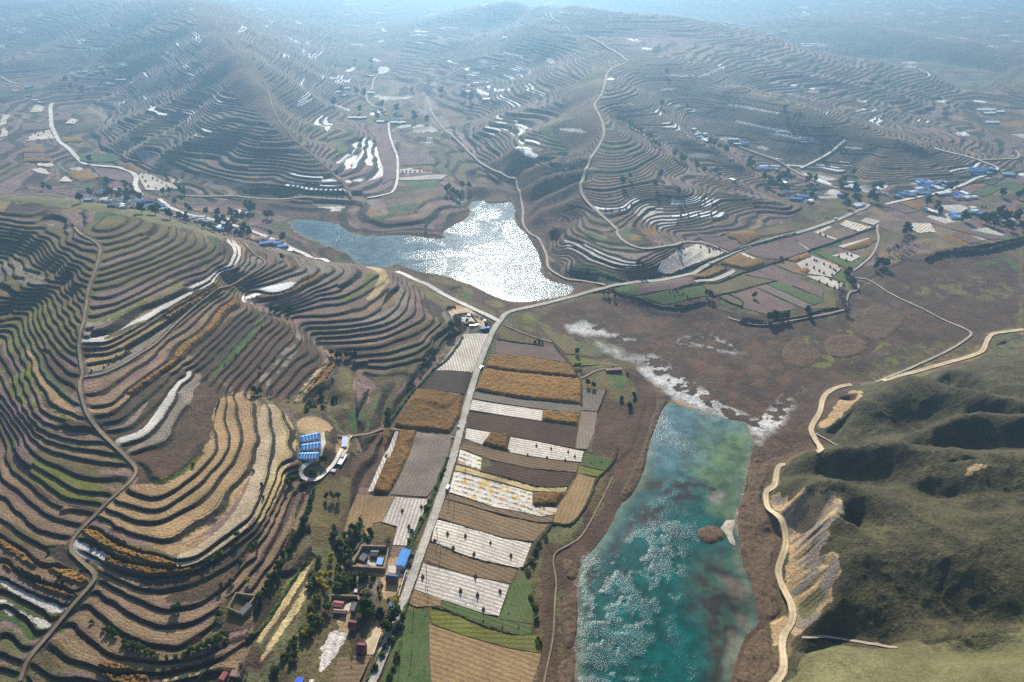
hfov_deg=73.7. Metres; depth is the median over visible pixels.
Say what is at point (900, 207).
field
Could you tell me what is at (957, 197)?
house
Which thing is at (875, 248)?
path
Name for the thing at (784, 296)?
field
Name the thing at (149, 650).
bush
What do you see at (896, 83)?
mountains
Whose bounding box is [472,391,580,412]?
field
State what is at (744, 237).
corn field
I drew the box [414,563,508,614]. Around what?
field
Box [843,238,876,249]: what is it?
corn field
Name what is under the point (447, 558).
field
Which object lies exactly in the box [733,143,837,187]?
path
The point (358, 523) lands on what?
tree
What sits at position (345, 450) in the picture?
dirt road
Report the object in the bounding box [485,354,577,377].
corn field
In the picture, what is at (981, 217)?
tree
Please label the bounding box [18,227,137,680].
footpath
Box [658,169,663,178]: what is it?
tree
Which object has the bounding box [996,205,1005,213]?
tree
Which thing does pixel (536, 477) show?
field
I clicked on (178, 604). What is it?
bush
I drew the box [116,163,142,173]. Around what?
corn field
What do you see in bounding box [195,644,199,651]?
bush
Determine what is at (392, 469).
corn field
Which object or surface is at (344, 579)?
tree
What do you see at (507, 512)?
field
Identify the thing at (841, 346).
reeds
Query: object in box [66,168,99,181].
corn field
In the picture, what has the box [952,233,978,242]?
field
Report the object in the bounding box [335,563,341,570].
bush
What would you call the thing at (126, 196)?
tree
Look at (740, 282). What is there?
field
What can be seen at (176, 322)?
footpath
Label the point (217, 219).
tree
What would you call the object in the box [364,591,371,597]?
tree
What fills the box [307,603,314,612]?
bush
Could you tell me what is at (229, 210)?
tree
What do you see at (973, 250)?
scrub
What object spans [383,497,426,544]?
field
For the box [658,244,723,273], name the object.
field
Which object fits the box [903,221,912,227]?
tree
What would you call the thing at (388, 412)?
tree
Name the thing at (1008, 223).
tree
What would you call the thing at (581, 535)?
footpath
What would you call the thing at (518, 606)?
field
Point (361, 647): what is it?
hut
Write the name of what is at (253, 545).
bush
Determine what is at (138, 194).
tree
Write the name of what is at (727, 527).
salt bank
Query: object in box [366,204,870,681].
road
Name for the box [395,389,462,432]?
corn field
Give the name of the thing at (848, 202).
tree
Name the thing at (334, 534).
bush
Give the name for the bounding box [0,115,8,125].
field
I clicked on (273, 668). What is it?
bush
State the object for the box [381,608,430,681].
field
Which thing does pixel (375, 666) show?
bush
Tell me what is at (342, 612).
house
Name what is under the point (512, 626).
field
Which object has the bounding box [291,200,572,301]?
lake water
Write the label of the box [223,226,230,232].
tree
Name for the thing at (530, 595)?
bush
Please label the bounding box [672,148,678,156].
tree
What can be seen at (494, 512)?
scrub
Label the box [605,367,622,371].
shed
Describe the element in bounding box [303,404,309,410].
bush
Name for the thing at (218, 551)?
bush
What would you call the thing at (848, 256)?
field
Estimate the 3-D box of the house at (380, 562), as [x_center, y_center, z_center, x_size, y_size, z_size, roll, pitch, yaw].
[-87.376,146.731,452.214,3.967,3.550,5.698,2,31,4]
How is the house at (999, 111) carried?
on the mountains
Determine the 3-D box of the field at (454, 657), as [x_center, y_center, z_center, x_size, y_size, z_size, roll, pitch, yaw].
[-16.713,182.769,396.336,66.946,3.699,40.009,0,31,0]
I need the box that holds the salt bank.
[721,509,737,544]
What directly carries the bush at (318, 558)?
on the valley ground at (566, 223)
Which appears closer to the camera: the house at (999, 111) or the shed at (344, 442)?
the shed at (344, 442)
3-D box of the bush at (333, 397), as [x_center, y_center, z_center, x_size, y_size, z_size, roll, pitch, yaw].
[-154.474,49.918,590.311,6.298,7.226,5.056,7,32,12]
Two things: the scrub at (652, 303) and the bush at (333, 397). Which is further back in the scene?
the scrub at (652, 303)
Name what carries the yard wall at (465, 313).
on the valley ground at (566, 223)
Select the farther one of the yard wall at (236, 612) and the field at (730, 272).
the field at (730, 272)
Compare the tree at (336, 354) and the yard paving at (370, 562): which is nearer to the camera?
the yard paving at (370, 562)
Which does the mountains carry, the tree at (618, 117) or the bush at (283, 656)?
the tree at (618, 117)
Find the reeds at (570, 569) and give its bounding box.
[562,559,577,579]
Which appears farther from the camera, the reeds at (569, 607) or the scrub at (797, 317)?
the scrub at (797, 317)
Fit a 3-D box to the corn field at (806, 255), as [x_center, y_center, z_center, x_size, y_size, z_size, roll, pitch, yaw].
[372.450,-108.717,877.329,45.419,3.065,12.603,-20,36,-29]
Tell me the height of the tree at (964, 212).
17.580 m
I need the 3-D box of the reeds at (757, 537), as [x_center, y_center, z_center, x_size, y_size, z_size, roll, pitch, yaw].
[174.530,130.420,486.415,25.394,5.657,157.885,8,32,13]
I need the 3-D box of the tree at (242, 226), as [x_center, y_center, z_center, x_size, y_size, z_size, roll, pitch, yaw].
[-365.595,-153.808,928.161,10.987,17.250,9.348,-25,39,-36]
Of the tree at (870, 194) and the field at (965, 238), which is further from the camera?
the tree at (870, 194)
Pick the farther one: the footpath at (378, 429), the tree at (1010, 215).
the tree at (1010, 215)
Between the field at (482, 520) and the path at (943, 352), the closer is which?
the field at (482, 520)
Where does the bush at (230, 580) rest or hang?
on the terraced hill at (172, 404)
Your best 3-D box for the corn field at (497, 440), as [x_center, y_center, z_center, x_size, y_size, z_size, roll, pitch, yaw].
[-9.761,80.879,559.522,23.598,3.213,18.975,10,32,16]
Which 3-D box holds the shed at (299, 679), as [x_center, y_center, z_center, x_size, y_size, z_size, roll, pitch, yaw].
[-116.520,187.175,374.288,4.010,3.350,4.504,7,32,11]
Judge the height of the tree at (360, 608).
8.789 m
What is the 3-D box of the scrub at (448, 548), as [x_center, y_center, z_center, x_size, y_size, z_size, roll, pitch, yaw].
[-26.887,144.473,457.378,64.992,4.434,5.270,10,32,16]
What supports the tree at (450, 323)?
on the valley ground at (566, 223)
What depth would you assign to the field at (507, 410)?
597.57 m
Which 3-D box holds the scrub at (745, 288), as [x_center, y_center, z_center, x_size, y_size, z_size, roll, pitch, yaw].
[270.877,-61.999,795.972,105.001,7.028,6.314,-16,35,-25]
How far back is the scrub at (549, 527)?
490.43 m
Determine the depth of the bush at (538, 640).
404.58 m
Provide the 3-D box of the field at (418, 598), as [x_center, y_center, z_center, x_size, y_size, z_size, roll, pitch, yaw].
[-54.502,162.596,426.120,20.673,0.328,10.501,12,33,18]
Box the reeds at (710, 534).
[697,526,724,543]
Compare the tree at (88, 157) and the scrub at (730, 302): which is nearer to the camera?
the scrub at (730, 302)
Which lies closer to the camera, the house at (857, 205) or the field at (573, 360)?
the field at (573, 360)
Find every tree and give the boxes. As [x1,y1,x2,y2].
[74,192,83,202]
[77,85,83,92]
[85,154,91,163]
[85,187,92,196]
[102,190,108,196]
[104,177,110,184]
[106,187,112,196]
[115,190,121,197]
[121,180,128,187]
[122,191,130,200]
[124,187,130,194]
[134,192,141,198]
[135,202,144,212]
[148,205,158,214]
[163,208,172,219]
[175,211,181,218]
[181,212,188,222]
[206,222,212,228]
[213,207,220,213]
[214,214,221,224]
[220,214,226,220]
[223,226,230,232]
[227,206,233,215]
[233,209,238,218]
[238,222,245,231]
[238,665,244,677]
[239,212,244,218]
[245,226,251,235]
[249,202,255,211]
[267,209,273,216]
[271,571,277,578]
[279,232,285,241]
[279,549,285,556]
[288,475,295,481]
[315,577,321,584]
[317,384,323,390]
[320,454,327,461]
[322,570,327,578]
[324,601,331,610]
[328,557,332,564]
[329,491,334,499]
[330,97,336,105]
[333,580,341,589]
[334,350,339,358]
[335,573,342,580]
[339,575,347,583]
[341,531,346,538]
[342,553,348,559]
[347,528,353,535]
[355,603,365,613]
[356,521,361,529]
[358,597,368,606]
[361,607,369,617]
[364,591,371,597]
[369,600,374,607]
[379,617,389,630]
[382,614,391,623]
[384,410,390,416]
[385,535,391,544]
[385,623,392,631]
[387,614,395,621]
[388,606,400,618]
[393,103,398,109]
[411,110,416,119]
[447,319,453,329]
[461,90,466,97]
[468,91,473,101]
[616,113,621,119]
[620,176,625,184]
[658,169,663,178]
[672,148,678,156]
[694,161,700,169]
[761,171,768,181]
[767,175,773,186]
[767,312,773,321]
[772,309,779,319]
[776,173,781,181]
[781,171,786,177]
[805,305,811,313]
[819,147,824,155]
[841,193,848,199]
[845,198,851,207]
[851,192,859,200]
[853,181,859,190]
[866,190,874,198]
[873,193,880,200]
[876,257,883,263]
[877,181,885,189]
[882,258,890,267]
[902,227,907,233]
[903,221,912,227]
[924,195,931,205]
[934,200,940,209]
[937,206,943,211]
[947,182,955,190]
[961,210,968,219]
[964,212,971,222]
[979,213,985,222]
[983,212,994,224]
[991,210,1000,217]
[991,216,1000,226]
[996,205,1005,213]
[999,210,1009,220]
[1000,188,1006,197]
[1006,219,1014,230]
[1007,211,1013,217]
[1012,210,1023,221]
[1016,190,1023,197]
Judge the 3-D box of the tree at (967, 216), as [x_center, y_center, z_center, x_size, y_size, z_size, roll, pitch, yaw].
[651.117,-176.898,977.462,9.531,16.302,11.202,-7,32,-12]
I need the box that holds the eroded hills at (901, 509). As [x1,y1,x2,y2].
[769,352,1023,681]
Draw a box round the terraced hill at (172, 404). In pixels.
[0,195,452,681]
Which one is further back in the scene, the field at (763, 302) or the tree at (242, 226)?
the tree at (242, 226)
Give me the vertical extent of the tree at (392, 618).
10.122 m
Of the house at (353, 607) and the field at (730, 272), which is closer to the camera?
the house at (353, 607)
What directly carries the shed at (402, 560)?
on the valley ground at (566, 223)
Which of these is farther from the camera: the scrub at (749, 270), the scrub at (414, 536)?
the scrub at (749, 270)
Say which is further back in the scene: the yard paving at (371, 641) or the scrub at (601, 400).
the scrub at (601, 400)
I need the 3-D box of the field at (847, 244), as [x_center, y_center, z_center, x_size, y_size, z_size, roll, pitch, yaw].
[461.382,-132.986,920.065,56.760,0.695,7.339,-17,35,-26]
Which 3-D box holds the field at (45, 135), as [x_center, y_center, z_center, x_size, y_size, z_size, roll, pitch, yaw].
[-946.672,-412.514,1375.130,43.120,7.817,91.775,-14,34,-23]
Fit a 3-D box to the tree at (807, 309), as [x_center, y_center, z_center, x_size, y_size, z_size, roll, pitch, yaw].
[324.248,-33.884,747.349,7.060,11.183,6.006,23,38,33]
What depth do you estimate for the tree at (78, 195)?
787.25 m
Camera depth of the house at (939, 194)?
1082.25 m
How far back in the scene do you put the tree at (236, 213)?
990.02 m
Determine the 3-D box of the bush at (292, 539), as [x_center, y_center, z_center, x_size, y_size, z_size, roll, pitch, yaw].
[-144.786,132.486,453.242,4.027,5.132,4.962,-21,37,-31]
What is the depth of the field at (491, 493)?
506.96 m
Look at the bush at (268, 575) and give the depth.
425.61 m
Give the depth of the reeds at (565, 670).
390.23 m
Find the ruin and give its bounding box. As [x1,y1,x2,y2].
[216,619,222,624]
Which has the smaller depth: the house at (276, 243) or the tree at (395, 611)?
the tree at (395, 611)
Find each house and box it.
[83,198,93,201]
[104,200,113,203]
[107,203,119,207]
[115,204,128,208]
[218,671,227,681]
[229,669,243,678]
[239,602,252,616]
[252,237,260,241]
[260,240,273,245]
[270,241,280,245]
[277,244,288,247]
[332,600,343,608]
[333,609,346,615]
[350,602,356,612]
[358,553,367,563]
[370,550,378,557]
[376,557,383,566]
[385,573,398,584]
[453,314,461,322]
[727,138,738,140]
[777,192,785,195]
[789,197,801,200]
[800,195,809,198]
[852,204,862,207]
[931,210,940,214]
[935,187,944,190]
[935,192,943,195]
[949,216,957,219]
[952,196,961,199]
[961,196,970,199]
[968,167,979,169]
[972,172,983,175]
[975,108,991,111]
[980,111,995,114]
[983,121,1000,123]
[995,110,1004,113]
[999,172,1015,176]
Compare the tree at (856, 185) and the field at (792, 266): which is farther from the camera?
the tree at (856, 185)
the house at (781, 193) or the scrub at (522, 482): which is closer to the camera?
the scrub at (522, 482)
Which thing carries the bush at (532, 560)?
on the valley ground at (566, 223)
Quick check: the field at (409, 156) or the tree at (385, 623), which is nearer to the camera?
the tree at (385, 623)
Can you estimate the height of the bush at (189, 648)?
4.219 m
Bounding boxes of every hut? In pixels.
[347,620,357,630]
[356,642,366,654]
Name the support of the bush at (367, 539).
on the valley ground at (566, 223)
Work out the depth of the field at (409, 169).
1162.92 m
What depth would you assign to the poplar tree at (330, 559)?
443.84 m
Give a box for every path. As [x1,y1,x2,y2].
[186,195,347,199]
[365,92,386,113]
[370,74,378,89]
[426,96,515,178]
[515,179,605,284]
[564,26,627,60]
[579,62,728,252]
[728,284,859,324]
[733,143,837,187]
[802,635,897,647]
[853,224,879,270]
[856,277,972,381]
[980,150,1020,159]
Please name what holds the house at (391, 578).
on the valley ground at (566, 223)
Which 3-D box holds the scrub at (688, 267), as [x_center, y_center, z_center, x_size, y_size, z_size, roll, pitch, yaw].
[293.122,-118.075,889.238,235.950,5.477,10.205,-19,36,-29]
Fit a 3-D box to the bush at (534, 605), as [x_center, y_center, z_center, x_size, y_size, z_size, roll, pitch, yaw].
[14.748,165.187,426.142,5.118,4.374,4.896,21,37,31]
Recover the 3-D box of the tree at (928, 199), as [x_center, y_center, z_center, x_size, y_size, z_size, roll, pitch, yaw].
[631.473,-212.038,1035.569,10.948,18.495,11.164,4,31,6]
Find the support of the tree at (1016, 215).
on the valley ground at (566, 223)
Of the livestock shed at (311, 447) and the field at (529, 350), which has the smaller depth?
the livestock shed at (311, 447)
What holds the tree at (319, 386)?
on the valley ground at (566, 223)
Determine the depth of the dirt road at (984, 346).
664.84 m
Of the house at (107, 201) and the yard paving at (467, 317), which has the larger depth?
the house at (107, 201)
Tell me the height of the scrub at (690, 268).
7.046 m
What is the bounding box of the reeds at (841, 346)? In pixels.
[824,335,868,357]
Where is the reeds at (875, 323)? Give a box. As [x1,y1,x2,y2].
[847,306,903,340]
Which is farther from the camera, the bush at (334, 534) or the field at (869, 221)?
the field at (869, 221)
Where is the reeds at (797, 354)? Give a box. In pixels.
[782,341,821,367]
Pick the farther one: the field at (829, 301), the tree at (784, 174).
the tree at (784, 174)
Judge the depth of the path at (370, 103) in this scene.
1598.34 m
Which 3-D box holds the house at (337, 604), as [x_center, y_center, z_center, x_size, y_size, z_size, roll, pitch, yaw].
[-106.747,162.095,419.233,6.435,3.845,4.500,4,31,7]
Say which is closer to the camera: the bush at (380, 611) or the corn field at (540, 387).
the bush at (380, 611)
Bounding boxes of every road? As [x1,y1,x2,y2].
[48,103,143,194]
[157,198,330,261]
[299,448,343,480]
[340,434,352,456]
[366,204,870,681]
[367,122,398,197]
[395,271,500,321]
[763,463,796,681]
[801,140,845,167]
[808,383,852,452]
[881,328,1023,380]
[884,147,998,204]
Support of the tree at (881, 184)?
on the valley ground at (566, 223)
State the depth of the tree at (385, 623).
403.26 m
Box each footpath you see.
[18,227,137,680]
[84,242,265,376]
[267,86,348,193]
[337,176,351,195]
[337,427,454,437]
[503,324,551,341]
[543,476,612,681]
[580,368,604,378]
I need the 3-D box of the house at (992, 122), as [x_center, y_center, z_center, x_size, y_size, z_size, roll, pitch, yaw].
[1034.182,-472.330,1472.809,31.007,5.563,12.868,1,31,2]
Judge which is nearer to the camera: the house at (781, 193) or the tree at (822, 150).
the house at (781, 193)
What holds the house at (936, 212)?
on the valley ground at (566, 223)
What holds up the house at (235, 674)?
on the valley ground at (566, 223)
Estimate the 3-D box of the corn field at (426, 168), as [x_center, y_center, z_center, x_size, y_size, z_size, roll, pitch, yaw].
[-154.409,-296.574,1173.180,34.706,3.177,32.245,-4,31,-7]
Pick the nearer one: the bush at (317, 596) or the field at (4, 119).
the bush at (317, 596)
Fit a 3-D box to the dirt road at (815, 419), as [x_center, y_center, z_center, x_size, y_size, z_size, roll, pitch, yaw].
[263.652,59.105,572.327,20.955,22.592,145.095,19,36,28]
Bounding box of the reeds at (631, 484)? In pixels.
[620,390,666,500]
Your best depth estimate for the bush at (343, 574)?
437.79 m
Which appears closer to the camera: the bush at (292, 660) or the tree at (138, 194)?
the bush at (292, 660)
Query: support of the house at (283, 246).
on the valley ground at (566, 223)
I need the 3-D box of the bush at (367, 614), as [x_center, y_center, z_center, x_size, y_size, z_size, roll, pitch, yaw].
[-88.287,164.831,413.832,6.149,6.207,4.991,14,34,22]
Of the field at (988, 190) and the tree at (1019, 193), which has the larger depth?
the field at (988, 190)
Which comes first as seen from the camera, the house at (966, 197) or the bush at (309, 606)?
the bush at (309, 606)
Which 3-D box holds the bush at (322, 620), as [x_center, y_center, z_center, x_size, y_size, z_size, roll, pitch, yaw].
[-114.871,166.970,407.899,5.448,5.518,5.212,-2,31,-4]
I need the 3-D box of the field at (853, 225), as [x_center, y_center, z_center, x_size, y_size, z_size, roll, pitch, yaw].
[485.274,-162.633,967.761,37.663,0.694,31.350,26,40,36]
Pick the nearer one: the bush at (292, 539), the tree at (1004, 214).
the bush at (292, 539)
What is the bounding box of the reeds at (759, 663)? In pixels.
[736,629,778,681]
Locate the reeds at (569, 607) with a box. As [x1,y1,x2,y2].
[560,593,577,648]
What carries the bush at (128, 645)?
on the terraced hill at (172, 404)
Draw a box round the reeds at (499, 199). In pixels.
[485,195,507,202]
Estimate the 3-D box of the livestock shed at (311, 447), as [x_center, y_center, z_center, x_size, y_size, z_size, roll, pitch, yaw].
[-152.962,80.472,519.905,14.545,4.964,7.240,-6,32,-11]
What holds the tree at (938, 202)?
on the valley ground at (566, 223)
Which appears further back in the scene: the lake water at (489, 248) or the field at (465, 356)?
the lake water at (489, 248)
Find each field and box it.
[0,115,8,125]
[0,128,7,136]
[22,122,49,130]
[23,157,50,160]
[24,153,49,156]
[25,146,43,151]
[27,130,53,140]
[30,105,43,111]
[32,168,49,173]
[37,163,54,166]
[60,137,81,141]
[60,176,70,180]
[66,118,77,123]
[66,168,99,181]
[79,153,123,161]
[93,167,132,182]
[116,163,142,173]
[138,172,176,189]
[334,655,371,681]
[344,494,393,537]
[366,123,396,183]
[368,430,398,491]
[374,429,415,492]
[377,428,393,460]
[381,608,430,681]
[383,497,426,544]
[390,432,450,495]
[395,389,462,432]
[399,145,434,164]
[399,174,446,179]
[400,168,421,172]
[410,590,441,606]
[412,166,432,170]
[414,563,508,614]
[418,371,471,393]
[424,542,516,582]
[429,609,540,652]
[429,624,540,681]
[432,520,531,567]
[436,333,487,372]
[438,500,549,540]
[441,601,531,633]
[446,494,553,521]
[449,471,556,515]
[455,465,566,491]
[458,450,481,469]
[461,444,578,471]
[465,428,489,443]
[467,412,577,447]
[470,400,542,420]
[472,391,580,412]
[475,368,581,403]
[482,461,574,485]
[483,431,509,450]
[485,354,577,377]
[493,339,566,361]
[497,570,531,623]
[508,437,583,461]
[532,492,563,505]
[540,327,576,353]
[542,410,578,425]
[553,474,594,523]
[566,355,597,365]
[576,411,596,448]
[577,465,602,475]
[580,453,612,469]
[582,389,604,410]
[613,285,637,295]
[637,276,694,294]
[644,285,711,303]
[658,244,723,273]
[692,266,726,277]
[695,233,741,250]
[695,269,734,281]
[702,275,773,293]
[717,287,796,313]
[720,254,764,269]
[720,295,741,304]
[726,230,759,243]
[746,238,807,258]
[746,271,792,286]
[749,225,796,235]
[757,284,810,307]
[759,265,822,297]
[768,281,822,304]
[777,261,805,274]
[787,252,810,261]
[794,233,834,248]
[796,256,841,276]
[798,267,810,273]
[808,276,841,288]
[810,291,835,308]
[815,226,836,239]
[815,250,869,268]
[822,228,850,238]
[832,270,846,281]
[833,252,859,260]
[840,220,869,230]
[840,238,868,247]
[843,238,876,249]
[861,217,879,224]
[886,203,916,212]
[900,201,924,209]
[911,223,935,232]
[931,222,1007,239]
[947,225,1013,239]
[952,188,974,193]
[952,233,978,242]
[973,186,1000,195]
[984,177,1000,184]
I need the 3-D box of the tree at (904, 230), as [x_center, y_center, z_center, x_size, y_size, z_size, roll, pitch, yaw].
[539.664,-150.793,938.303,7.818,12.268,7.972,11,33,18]
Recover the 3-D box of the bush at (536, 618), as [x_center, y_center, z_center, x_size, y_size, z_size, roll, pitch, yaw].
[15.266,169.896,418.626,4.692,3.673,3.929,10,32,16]
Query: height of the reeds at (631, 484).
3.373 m
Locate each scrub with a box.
[247,561,306,641]
[261,486,315,592]
[345,516,364,570]
[366,599,409,680]
[387,336,462,424]
[388,641,402,674]
[408,470,442,555]
[429,540,517,569]
[432,606,530,635]
[438,518,533,542]
[441,450,450,470]
[446,499,553,523]
[480,471,567,487]
[490,459,575,473]
[497,338,542,346]
[521,448,618,569]
[552,341,582,404]
[569,269,647,282]
[597,389,606,411]
[608,288,699,310]
[657,252,726,275]
[674,227,875,289]
[674,232,795,272]
[674,301,705,305]
[714,280,776,296]
[716,295,742,306]
[739,307,838,323]
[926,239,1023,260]
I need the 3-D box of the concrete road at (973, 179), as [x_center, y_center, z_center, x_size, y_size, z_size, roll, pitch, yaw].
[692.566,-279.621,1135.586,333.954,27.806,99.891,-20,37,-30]
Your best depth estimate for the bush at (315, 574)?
431.68 m
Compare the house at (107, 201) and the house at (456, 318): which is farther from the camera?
the house at (107, 201)
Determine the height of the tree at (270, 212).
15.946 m
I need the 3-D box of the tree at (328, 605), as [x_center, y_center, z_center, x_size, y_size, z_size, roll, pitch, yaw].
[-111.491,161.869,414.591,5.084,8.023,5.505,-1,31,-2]
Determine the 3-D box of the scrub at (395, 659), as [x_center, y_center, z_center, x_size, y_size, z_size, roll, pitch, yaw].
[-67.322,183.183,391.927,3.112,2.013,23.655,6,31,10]
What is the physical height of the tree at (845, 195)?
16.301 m
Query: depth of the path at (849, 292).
744.34 m
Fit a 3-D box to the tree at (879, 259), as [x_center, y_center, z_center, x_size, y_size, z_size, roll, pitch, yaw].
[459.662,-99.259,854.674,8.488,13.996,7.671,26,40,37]
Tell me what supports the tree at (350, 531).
on the valley ground at (566, 223)
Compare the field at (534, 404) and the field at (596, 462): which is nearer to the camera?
the field at (596, 462)
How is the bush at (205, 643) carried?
on the terraced hill at (172, 404)
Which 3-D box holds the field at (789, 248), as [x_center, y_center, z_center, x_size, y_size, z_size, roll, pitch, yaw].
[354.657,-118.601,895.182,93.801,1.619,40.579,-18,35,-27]
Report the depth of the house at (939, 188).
1102.21 m
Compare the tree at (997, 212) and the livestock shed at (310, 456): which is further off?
the tree at (997, 212)
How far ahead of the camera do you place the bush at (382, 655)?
392.55 m
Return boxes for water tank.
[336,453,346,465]
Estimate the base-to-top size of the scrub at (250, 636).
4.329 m
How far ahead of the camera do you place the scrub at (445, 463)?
537.19 m
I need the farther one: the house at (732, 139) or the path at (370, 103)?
the path at (370, 103)
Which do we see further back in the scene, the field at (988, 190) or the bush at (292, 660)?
the field at (988, 190)
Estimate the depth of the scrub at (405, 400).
625.80 m
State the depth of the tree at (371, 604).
417.61 m
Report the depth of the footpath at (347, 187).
1073.88 m
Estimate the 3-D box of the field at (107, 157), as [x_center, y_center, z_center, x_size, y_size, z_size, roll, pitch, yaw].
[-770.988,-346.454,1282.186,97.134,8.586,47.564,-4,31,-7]
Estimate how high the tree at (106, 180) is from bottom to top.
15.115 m
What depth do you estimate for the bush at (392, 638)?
400.81 m
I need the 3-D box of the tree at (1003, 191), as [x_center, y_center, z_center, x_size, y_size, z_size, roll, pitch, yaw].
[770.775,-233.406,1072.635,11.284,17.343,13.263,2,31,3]
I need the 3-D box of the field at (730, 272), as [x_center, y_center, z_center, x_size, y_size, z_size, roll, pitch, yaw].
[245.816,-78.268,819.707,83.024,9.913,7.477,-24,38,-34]
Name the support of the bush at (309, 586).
on the valley ground at (566, 223)
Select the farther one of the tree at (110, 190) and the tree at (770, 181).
the tree at (770, 181)
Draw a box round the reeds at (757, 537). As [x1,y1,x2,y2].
[738,457,781,619]
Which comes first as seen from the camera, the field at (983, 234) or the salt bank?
the salt bank
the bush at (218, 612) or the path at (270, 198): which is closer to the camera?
the bush at (218, 612)
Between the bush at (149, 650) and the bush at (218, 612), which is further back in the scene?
the bush at (218, 612)
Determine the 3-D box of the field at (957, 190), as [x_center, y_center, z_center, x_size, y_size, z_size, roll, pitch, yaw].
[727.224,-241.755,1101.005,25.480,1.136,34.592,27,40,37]
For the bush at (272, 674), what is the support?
on the valley ground at (566, 223)
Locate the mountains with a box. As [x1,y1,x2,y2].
[0,0,1023,179]
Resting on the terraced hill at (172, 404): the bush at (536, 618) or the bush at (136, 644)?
the bush at (136, 644)
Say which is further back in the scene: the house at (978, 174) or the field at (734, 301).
the house at (978, 174)
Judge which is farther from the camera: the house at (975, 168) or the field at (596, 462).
the house at (975, 168)
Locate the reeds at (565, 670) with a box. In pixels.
[557,659,574,681]
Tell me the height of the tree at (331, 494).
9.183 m
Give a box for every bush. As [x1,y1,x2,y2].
[106,627,116,635]
[110,629,118,636]
[120,638,126,645]
[125,641,133,648]
[133,641,139,651]
[137,643,145,649]
[146,648,152,655]
[173,601,181,611]
[187,645,194,652]
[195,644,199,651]
[203,637,208,647]
[206,637,215,645]
[211,634,219,641]
[214,609,223,616]
[215,549,222,553]
[228,577,234,584]
[249,542,255,548]
[254,591,260,599]
[265,573,271,578]
[269,664,279,673]
[270,669,279,676]
[279,652,288,660]
[288,639,297,651]
[288,656,297,664]
[289,647,298,657]
[290,536,296,543]
[291,634,297,641]
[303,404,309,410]
[304,582,313,591]
[306,627,315,633]
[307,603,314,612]
[308,613,318,621]
[311,572,318,583]
[311,593,321,602]
[314,618,321,627]
[315,554,321,563]
[316,616,324,622]
[330,395,336,401]
[330,531,338,536]
[333,541,339,549]
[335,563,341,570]
[339,572,349,578]
[340,584,348,593]
[346,577,352,585]
[350,572,356,580]
[358,574,364,582]
[361,609,371,616]
[362,571,369,579]
[363,536,371,542]
[366,527,373,534]
[370,662,378,671]
[377,607,384,615]
[379,652,385,658]
[386,672,392,679]
[387,636,394,643]
[393,650,400,657]
[396,621,404,629]
[423,504,429,510]
[528,593,533,600]
[530,557,535,563]
[532,601,538,610]
[533,547,538,554]
[533,615,539,621]
[535,636,541,643]
[627,402,632,408]
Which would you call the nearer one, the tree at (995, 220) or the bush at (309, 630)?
the bush at (309, 630)
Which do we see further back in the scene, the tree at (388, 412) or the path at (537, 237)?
the path at (537, 237)
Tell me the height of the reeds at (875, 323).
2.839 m
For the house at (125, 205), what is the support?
on the terraced hill at (172, 404)
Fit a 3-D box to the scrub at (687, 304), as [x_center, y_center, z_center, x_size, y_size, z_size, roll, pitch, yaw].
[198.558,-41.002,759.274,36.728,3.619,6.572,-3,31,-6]
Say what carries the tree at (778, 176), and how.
on the valley ground at (566, 223)
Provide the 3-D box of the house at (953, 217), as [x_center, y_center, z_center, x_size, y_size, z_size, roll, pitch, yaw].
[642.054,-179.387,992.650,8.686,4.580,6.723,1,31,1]
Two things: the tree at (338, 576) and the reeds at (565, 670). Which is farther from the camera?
the tree at (338, 576)
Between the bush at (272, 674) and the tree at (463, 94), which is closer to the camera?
the bush at (272, 674)
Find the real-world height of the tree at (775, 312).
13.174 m
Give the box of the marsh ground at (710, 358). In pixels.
[521,244,1023,681]
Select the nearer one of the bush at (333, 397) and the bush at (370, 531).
the bush at (370, 531)
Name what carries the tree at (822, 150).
on the mountains
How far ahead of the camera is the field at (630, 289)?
788.38 m
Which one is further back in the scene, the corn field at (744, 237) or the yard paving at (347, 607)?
the corn field at (744, 237)
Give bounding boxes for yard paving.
[320,432,325,455]
[343,602,351,611]
[365,626,380,654]
[366,560,375,565]
[388,565,406,576]
[449,307,484,326]
[462,315,474,322]
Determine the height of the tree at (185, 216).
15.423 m
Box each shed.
[295,676,304,681]
[298,452,319,461]
[301,432,319,443]
[301,441,320,451]
[341,437,347,447]
[395,549,410,569]
[480,326,489,330]
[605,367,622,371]
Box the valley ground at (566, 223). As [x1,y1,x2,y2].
[0,133,1023,681]
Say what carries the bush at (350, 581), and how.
on the valley ground at (566, 223)
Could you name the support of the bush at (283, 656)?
on the valley ground at (566, 223)
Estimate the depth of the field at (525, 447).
552.46 m
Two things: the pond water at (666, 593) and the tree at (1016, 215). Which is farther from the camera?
the tree at (1016, 215)
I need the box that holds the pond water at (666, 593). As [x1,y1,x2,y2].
[577,403,757,681]
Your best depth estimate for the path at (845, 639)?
381.58 m
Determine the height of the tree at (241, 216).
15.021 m
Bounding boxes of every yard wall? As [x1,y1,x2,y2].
[228,592,255,616]
[331,594,359,601]
[350,544,389,571]
[398,571,405,595]
[456,312,476,324]
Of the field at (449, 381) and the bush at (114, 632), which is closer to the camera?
the bush at (114, 632)
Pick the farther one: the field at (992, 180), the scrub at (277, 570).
the field at (992, 180)

